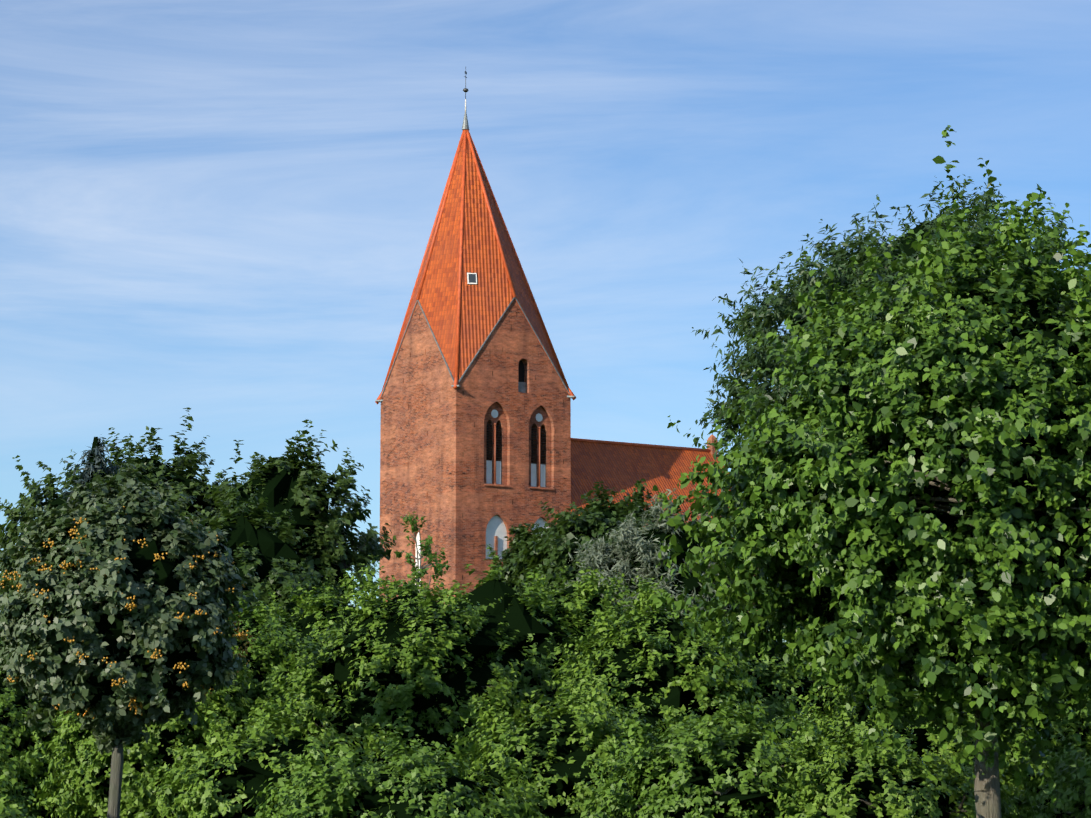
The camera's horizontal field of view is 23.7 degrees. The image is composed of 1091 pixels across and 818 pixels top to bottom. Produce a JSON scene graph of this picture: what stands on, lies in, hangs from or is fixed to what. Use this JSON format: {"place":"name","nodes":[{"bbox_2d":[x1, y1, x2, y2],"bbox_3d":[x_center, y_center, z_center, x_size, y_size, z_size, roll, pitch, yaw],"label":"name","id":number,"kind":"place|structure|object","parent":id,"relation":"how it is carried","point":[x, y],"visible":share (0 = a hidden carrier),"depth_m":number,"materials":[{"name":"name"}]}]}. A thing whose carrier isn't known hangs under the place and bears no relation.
{"place":"outdoors","nodes":[
{"label":"outdoors","id":0,"kind":"place"},
{"bbox_2d":[0,673,60,803],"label":"hedge","id":1,"kind":"object","parent":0,"point":[20,698],"visible":0.15,"depth_m":49.39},
{"bbox_2d":[21,683,78,817],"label":"hedge","id":2,"kind":"object","parent":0,"point":[44,814],"depth_m":51.27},
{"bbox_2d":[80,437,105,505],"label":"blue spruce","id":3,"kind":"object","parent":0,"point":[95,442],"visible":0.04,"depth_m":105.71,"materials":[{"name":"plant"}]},
{"bbox_2d":[34,511,228,707],"bbox_3d":[-6.638,3.026,39.774,3.076,3.400,3.082,5,-9,-35],"label":"whitebeam shade","id":4,"kind":"object","parent":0,"point":[141,559],"visible":0.1,"depth_m":38.86,"materials":[{"name":"green plant"}]},
{"bbox_2d":[11,646,282,817],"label":"hedge leaves","id":5,"kind":"object","parent":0,"point":[84,804],"depth_m":45.70,"materials":[{"name":"green plant"}]},
{"bbox_2d":[65,676,249,817],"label":"hedge","id":6,"kind":"object","parent":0,"point":[165,735],"visible":0.1,"depth_m":45.85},
{"bbox_2d":[196,513,304,627],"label":"bush","id":7,"kind":"object","parent":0,"point":[268,545],"visible":0.12,"depth_m":94.26,"materials":[{"name":"green plant"}]},
{"bbox_2d":[174,737,371,817],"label":"hedge","id":8,"kind":"object","parent":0,"point":[253,773],"visible":0.29,"depth_m":35.54,"materials":[{"name":"green plant"}]},
{"bbox_2d":[227,614,318,742],"bbox_3d":[-5.785,5.893,49.618,3.332,3.940,2.911,5,-9,-35],"label":"hedge","id":9,"kind":"object","parent":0,"point":[257,666],"visible":0.08,"depth_m":49.13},
{"bbox_2d":[283,601,361,658],"bbox_3d":[-4.321,6.024,52.213,4.055,4.322,3.505,5,-9,-35],"label":"hedge","id":10,"kind":"object","parent":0,"point":[311,620],"visible":0.12,"depth_m":51.73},
{"bbox_2d":[309,592,503,771],"bbox_3d":[-2.476,5.428,46.959,4.226,4.206,3.761,5,-9,-35],"label":"hedge","id":11,"kind":"object","parent":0,"point":[479,647],"visible":0.29,"depth_m":45.99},
{"bbox_2d":[332,767,523,817],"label":"hedge","id":12,"kind":"object","parent":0,"point":[370,802],"visible":0.25,"depth_m":33.47,"materials":[{"name":"green plant"}]},
{"bbox_2d":[379,299,570,602],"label":"church tower","id":13,"kind":"structure","parent":0,"point":[433,425],"depth_m":167.32,"materials":[{"name":"red brick"}]},
{"bbox_2d":[380,137,574,399],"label":"church spire","id":14,"kind":"structure","parent":13,"relation":"on","point":[486,300],"depth_m":169.09,"materials":[{"name":"orange tile"}]},
{"bbox_2d":[454,579,570,727],"bbox_3d":[-0.956,5.557,49.600,3.653,4.602,3.297,5,-9,-35],"label":"hedge","id":15,"kind":"object","parent":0,"point":[521,619],"visible":0.19,"depth_m":49.01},
{"bbox_2d":[0,0,1090,641],"label":"sky","id":16,"kind":"structure","parent":0,"point":[225,211],"materials":[{"name":"blue"}]},
{"bbox_2d":[464,714,633,817],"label":"hedge","id":17,"kind":"object","parent":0,"point":[562,767],"visible":0.33,"depth_m":37.45,"materials":[{"name":"green plant"}]},
{"bbox_2d":[542,583,620,667],"bbox_3d":[0.652,5.816,51.926,3.440,4.663,2.812,5,-9,-35],"label":"hedge","id":18,"kind":"object","parent":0,"point":[593,606],"visible":0.12,"depth_m":51.59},
{"bbox_2d":[544,507,620,585],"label":"bush","id":19,"kind":"object","parent":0,"point":[606,514],"visible":0.02,"depth_m":108.52,"materials":[{"name":"green plant"}]},
{"bbox_2d":[571,441,735,531],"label":"church roof","id":20,"kind":"structure","parent":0,"point":[617,468],"depth_m":176.00,"materials":[{"name":"red tile"}]},
{"bbox_2d":[590,612,735,743],"bbox_3d":[1.991,5.602,46.919,3.560,3.851,3.103,5,-9,-35],"label":"hedge","id":21,"kind":"object","parent":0,"point":[678,697],"visible":0.19,"depth_m":45.85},
{"bbox_2d":[599,526,743,637],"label":"silver willow shade","id":22,"kind":"object","parent":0,"point":[689,582],"visible":0.1,"depth_m":73.33,"materials":[{"name":"plant"}]},
{"bbox_2d":[611,740,794,817],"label":"hedge","id":23,"kind":"object","parent":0,"point":[701,774],"visible":0.23,"depth_m":34.26,"materials":[{"name":"green plant"}]},
{"bbox_2d":[714,634,833,757],"bbox_3d":[3.840,6.020,49.564,4.263,3.675,3.425,5,-9,-35],"label":"hedge","id":24,"kind":"object","parent":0,"point":[771,654],"visible":0.04,"depth_m":48.90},
{"bbox_2d":[811,682,855,749],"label":"hedge","id":25,"kind":"object","parent":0,"point":[821,687],"depth_m":50.37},
{"bbox_2d":[644,125,1090,817],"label":"pear","id":26,"kind":"object","parent":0,"point":[938,395],"depth_m":27.61,"materials":[{"name":"green plant"}]},
{"bbox_2d":[815,756,954,817],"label":"hedge","id":27,"kind":"object","parent":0,"point":[866,786],"visible":0.17,"depth_m":34.27,"materials":[{"name":"green plant"}]},
{"bbox_2d":[692,174,1089,454],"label":"ash","id":28,"kind":"object","parent":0,"point":[783,305],"depth_m":73.76},
{"bbox_2d":[835,691,974,815],"bbox_3d":[6.852,5.851,46.511,3.584,3.257,3.237,5,-9,-35],"label":"hedge","id":29,"kind":"object","parent":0,"point":[920,733],"depth_m":45.16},
{"bbox_2d":[790,221,1064,332],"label":"ash tree","id":30,"kind":"object","parent":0,"point":[911,251],"depth_m":74.21,"materials":[{"name":"green plant"}]},
{"bbox_2d":[775,273,1090,700],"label":"pear shade","id":31,"kind":"object","parent":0,"point":[1026,324],"visible":0.04,"depth_m":28.07,"materials":[{"name":"green plant"}]},
{"bbox_2d":[1000,694,1090,817],"bbox_3d":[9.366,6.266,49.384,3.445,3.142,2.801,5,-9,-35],"label":"hedge","id":32,"kind":"object","parent":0,"point":[1084,731],"visible":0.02,"depth_m":48.20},
{"bbox_2d":[1061,792,1090,817],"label":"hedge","id":33,"kind":"object","parent":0,"point":[1082,805],"visible":0.14,"depth_m":34.95,"materials":[{"name":"green plant"}]},
{"label":"ground","id":34,"kind":"structure","parent":0,"visible":0},
{"bbox_2d":[0,770,42,817],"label":"hedge leaves","id":35,"kind":"object","parent":34,"relation":"on","point":[12,812],"visible":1,"depth_m":32.63,"materials":[{"name":"green plant"}]},
{"bbox_2d":[0,726,46,817],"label":"hedge leaves","id":36,"kind":"object","parent":34,"relation":"on","point":[13,767],"visible":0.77,"depth_m":36.56,"materials":[{"name":"green plant"}]},
{"bbox_2d":[0,637,77,817],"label":"hedge leaves","id":37,"kind":"object","parent":34,"relation":"on","point":[21,734],"depth_m":48.70,"materials":[{"name":"green plant"}]},
{"bbox_2d":[26,717,79,817],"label":"hedge leaves","id":38,"kind":"object","parent":34,"relation":"on","point":[38,812],"depth_m":50.83,"materials":[{"name":"green plant"}]},
{"bbox_2d":[61,437,125,506],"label":"blue spruce","id":39,"kind":"object","parent":34,"relation":"on","point":[84,477],"visible":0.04,"depth_m":105.64,"materials":[{"name":"plant"}]},
{"bbox_2d":[0,506,255,725],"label":"whitebeam berries","id":40,"kind":"object","parent":34,"relation":"on","point":[239,635],"visible":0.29,"depth_m":38.70,"materials":[{"name":"orange plant"}]},
{"bbox_2d":[0,460,260,817],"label":"whitebeam","id":41,"kind":"object","parent":34,"relation":"on","point":[57,674],"depth_m":38.88,"materials":[{"name":"green plant"}]},
{"bbox_2d":[175,487,344,623],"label":"garden tree","id":42,"kind":"object","parent":34,"relation":"on","point":[279,578],"depth_m":93.59,"materials":[{"name":"green plant"}]},
{"bbox_2d":[219,589,336,741],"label":"hedge leaves","id":43,"kind":"object","parent":34,"relation":"on","point":[264,655],"depth_m":48.60,"materials":[{"name":"green plant"}]},
{"bbox_2d":[126,671,436,817],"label":"hedge leaves","id":44,"kind":"object","parent":34,"relation":"on","point":[199,801],"depth_m":35.72,"materials":[{"name":"green plant"}]},
{"bbox_2d":[256,568,383,656],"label":"hedge leaves","id":45,"kind":"object","parent":34,"relation":"on","point":[316,603],"depth_m":52.04,"materials":[{"name":"green plant"}]},
{"bbox_2d":[307,496,355,574],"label":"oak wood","id":46,"kind":"object","parent":34,"relation":"on","point":[345,565],"visible":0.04,"depth_m":116.11,"materials":[{"name":"green plant"}]},
{"bbox_2d":[189,419,397,608],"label":"oak leaves","id":47,"kind":"object","parent":46,"relation":"on","point":[364,546],"visible":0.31,"depth_m":116.70,"materials":[{"name":"green plant"}]},
{"bbox_2d":[237,457,356,604],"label":"tree","id":48,"kind":"object","parent":46,"relation":"on","point":[280,484],"visible":0.15,"depth_m":116.47,"materials":[{"name":"green plant"}]},
{"bbox_2d":[248,555,547,780],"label":"hedge leaves","id":49,"kind":"object","parent":34,"relation":"on","point":[409,664],"depth_m":45.59,"materials":[{"name":"green plant"}]},
{"bbox_2d":[244,711,552,817],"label":"hedge leaves","id":50,"kind":"object","parent":34,"relation":"on","point":[319,794],"depth_m":33.52,"materials":[{"name":"green plant"}]},
{"bbox_2d":[383,512,450,594],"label":"sapling","id":51,"kind":"object","parent":34,"relation":"on","point":[430,555],"depth_m":99.90,"materials":[{"name":"green plant"}]},
{"bbox_2d":[435,544,606,729],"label":"hedge leaves","id":52,"kind":"object","parent":34,"relation":"on","point":[541,669],"depth_m":48.69,"materials":[{"name":"green plant"}]},
{"bbox_2d":[375,71,717,589],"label":"church trim","id":53,"kind":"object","parent":34,"relation":"on","point":[496,533],"visible":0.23,"depth_m":168.78,"materials":[{"name":"brown brick"}]},
{"bbox_2d":[447,678,679,815],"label":"hedge leaves","id":54,"kind":"object","parent":34,"relation":"on","point":[596,724],"depth_m":37.46,"materials":[{"name":"green plant"}]},
{"bbox_2d":[512,561,636,666],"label":"hedge leaves","id":55,"kind":"object","parent":34,"relation":"on","point":[591,588],"depth_m":51.44,"materials":[{"name":"green plant"}]},
{"bbox_2d":[508,479,664,597],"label":"orchard tree","id":56,"kind":"object","parent":34,"relation":"on","point":[554,544],"depth_m":108.46,"materials":[{"name":"green plant"}]},
{"bbox_2d":[560,486,755,644],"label":"silver willow","id":57,"kind":"object","parent":34,"relation":"on","point":[625,536],"depth_m":72.95,"materials":[{"name":"plant"}]},
{"bbox_2d":[528,570,789,743],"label":"hedge leaves","id":58,"kind":"object","parent":34,"relation":"on","point":[733,687],"depth_m":45.88,"materials":[{"name":"green plant"}]},
{"bbox_2d":[566,683,842,817],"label":"hedge leaves","id":59,"kind":"object","parent":34,"relation":"on","point":[680,747],"depth_m":34.36,"materials":[{"name":"green plant"}]},
{"bbox_2d":[689,605,848,756],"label":"hedge leaves","id":60,"kind":"object","parent":34,"relation":"on","point":[778,678],"depth_m":48.14,"materials":[{"name":"green plant"}]},
{"bbox_2d":[776,640,858,720],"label":"hedge leaves","id":61,"kind":"object","parent":34,"relation":"on","point":[839,701],"depth_m":49.73,"materials":[{"name":"green plant"}]},
{"bbox_2d":[744,715,1039,817],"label":"hedge leaves","id":62,"kind":"object","parent":34,"relation":"on","point":[838,803],"depth_m":34.11,"materials":[{"name":"green plant"}]},
{"bbox_2d":[785,673,1061,817],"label":"hedge leaves","id":63,"kind":"object","parent":34,"relation":"on","point":[840,724],"depth_m":45.73,"materials":[{"name":"green plant"}]},
{"bbox_2d":[1005,733,1090,817],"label":"hedge leaves","id":64,"kind":"object","parent":34,"relation":"on","point":[1067,795],"depth_m":34.65,"materials":[{"name":"green plant"}]},
{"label":"oak wood","id":65,"kind":"object","parent":34,"relation":"on","visible":0},
{"bbox_2d":[42,458,221,529],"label":"tree","id":66,"kind":"object","parent":65,"relation":"on","point":[200,502],"visible":0.08,"depth_m":123.87,"materials":[{"name":"green plant"}]},
{"bbox_2d":[0,407,264,607],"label":"oak leaves","id":67,"kind":"object","parent":65,"relation":"on","point":[180,464],"visible":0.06,"depth_m":124.08,"materials":[{"name":"green plant"}]},
{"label":"orchard tree wood","id":68,"kind":"object","parent":34,"relation":"on","visible":0},
{"bbox_2d":[479,522,551,586],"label":"orchard tree leaves","id":69,"kind":"object","parent":68,"relation":"attached to","point":[522,533],"visible":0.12,"depth_m":111.42,"materials":[{"name":"green plant"}]},
{"bbox_2d":[504,536,539,596],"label":"orchard tree","id":70,"kind":"object","parent":68,"relation":"attached to","point":[512,565],"visible":0.02,"depth_m":111.14,"materials":[{"name":"green plant"}]}
]}

